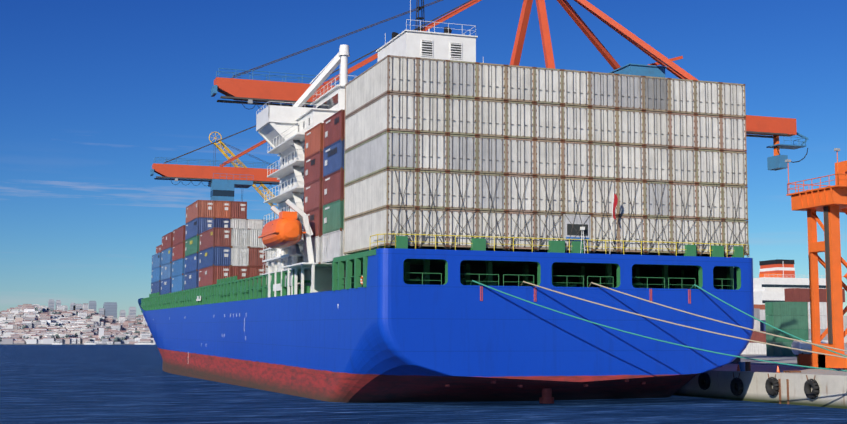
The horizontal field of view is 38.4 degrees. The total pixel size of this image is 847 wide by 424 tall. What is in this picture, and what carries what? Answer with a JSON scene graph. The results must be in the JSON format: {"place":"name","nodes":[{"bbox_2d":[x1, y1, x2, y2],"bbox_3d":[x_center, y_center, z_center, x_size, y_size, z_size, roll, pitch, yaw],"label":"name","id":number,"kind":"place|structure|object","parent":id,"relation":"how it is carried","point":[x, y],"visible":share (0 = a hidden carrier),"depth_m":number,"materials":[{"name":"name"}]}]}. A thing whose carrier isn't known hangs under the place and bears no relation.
{"place":"outdoors","nodes":[
{"label":"outdoors","id":0,"kind":"place"},
{"bbox_2d":[0,344,155,344],"bbox_3d":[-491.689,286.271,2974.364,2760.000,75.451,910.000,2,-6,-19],"label":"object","id":1,"kind":"structure","parent":0,"point":[66,344],"depth_m":2420.30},
{"bbox_2d":[0,307,144,341],"bbox_3d":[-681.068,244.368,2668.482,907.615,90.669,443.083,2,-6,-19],"label":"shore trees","id":2,"kind":"object","parent":1,"relation":"on","point":[116,339],"visible":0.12,"depth_m":2567.52,"materials":[{"name":"green plant"}]},
{"bbox_2d":[0,303,155,343],"bbox_3d":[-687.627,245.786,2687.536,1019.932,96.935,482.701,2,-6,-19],"label":"city buildings","id":3,"kind":"structure","parent":1,"relation":"on","point":[15,319],"depth_m":2593.91,"materials":[{"name":"white concrete"}]},
{"bbox_2d":[48,299,135,318],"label":"shore towers","id":4,"kind":"structure","parent":1,"relation":"on","point":[109,309],"depth_m":2919.67,"materials":[{"name":"grey concrete"}]},
{"bbox_2d":[0,345,846,423],"bbox_3d":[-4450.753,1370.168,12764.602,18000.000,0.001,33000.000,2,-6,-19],"label":"water surface","id":5,"kind":"object","parent":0,"point":[88,384],"depth_m":98.25,"materials":[{"name":"blue liquid"}]},
{"bbox_2d":[52,342,154,344],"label":"ferry boats","id":6,"kind":"object","parent":5,"relation":"on","point":[92,343],"visible":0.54,"depth_m":2379.55,"materials":[{"name":"white"}]},
{"bbox_2d":[138,0,753,403],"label":"container ship","id":7,"kind":"object","parent":5,"relation":"on","point":[425,178],"visible":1,"depth_m":99.66,"materials":[{"name":"blue metal"}]},
{"bbox_2d":[753,259,825,304],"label":"ferry","id":8,"kind":"object","parent":5,"relation":"on","point":[774,280],"visible":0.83,"depth_m":463.63,"materials":[{"name":"white metal"}]},
{"bbox_2d":[0,0,846,320],"label":"sky","id":9,"kind":"structure","parent":0,"point":[92,92],"materials":[{"name":"blue"}]},
{"bbox_2d":[673,354,846,408],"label":"quay pavement","id":10,"kind":"structure","parent":0,"point":[832,384],"depth_m":105.19,"materials":[{"name":"concrete"}]},
{"bbox_2d":[150,125,279,201],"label":"quay crane","id":11,"kind":"object","parent":10,"relation":"on","point":[223,182],"visible":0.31,"depth_m":217.91,"materials":[{"name":"orange metal"}]},
{"bbox_2d":[209,132,278,209],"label":"mobile harbour crane","id":12,"kind":"object","parent":10,"relation":"on","point":[237,159],"visible":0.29,"depth_m":230.89,"materials":[{"name":"yellow"}]},
{"bbox_2d":[211,0,807,362],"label":"quay crane","id":13,"kind":"object","parent":10,"relation":"on","point":[252,92],"visible":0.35,"depth_m":160.19,"materials":[{"name":"orange metal"}]},
{"bbox_2d":[470,280,846,371],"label":"mooring ropes","id":14,"kind":"object","parent":10,"relation":"on","point":[822,347],"visible":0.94,"depth_m":91.69,"materials":[{"name":"grey fabric"}]},
{"bbox_2d":[721,362,800,372],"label":"quay clutter","id":15,"kind":"object","parent":10,"relation":"on","point":[743,366],"visible":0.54,"depth_m":114.78,"materials":[{"name":"orange"}]},
{"bbox_2d":[698,371,846,403],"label":"dock fenders","id":16,"kind":"object","parent":10,"relation":"on","point":[770,381],"visible":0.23,"depth_m":101.64,"materials":[{"name":"black rubber"}]},
{"bbox_2d":[741,288,846,356],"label":"shipping containers","id":17,"kind":"object","parent":10,"relation":"on","point":[790,314],"visible":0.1,"depth_m":234.49,"materials":[{"name":"green metal"}]},
{"bbox_2d":[791,340,827,356],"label":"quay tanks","id":18,"kind":"object","parent":10,"relation":"on","point":[801,345],"visible":0.31,"depth_m":225.25,"materials":[{"name":"grey metal"}]},
{"bbox_2d":[785,148,846,368],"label":"gantry crane","id":19,"kind":"object","parent":10,"relation":"on","point":[829,202],"visible":0.98,"depth_m":124.06,"materials":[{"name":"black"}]}
]}

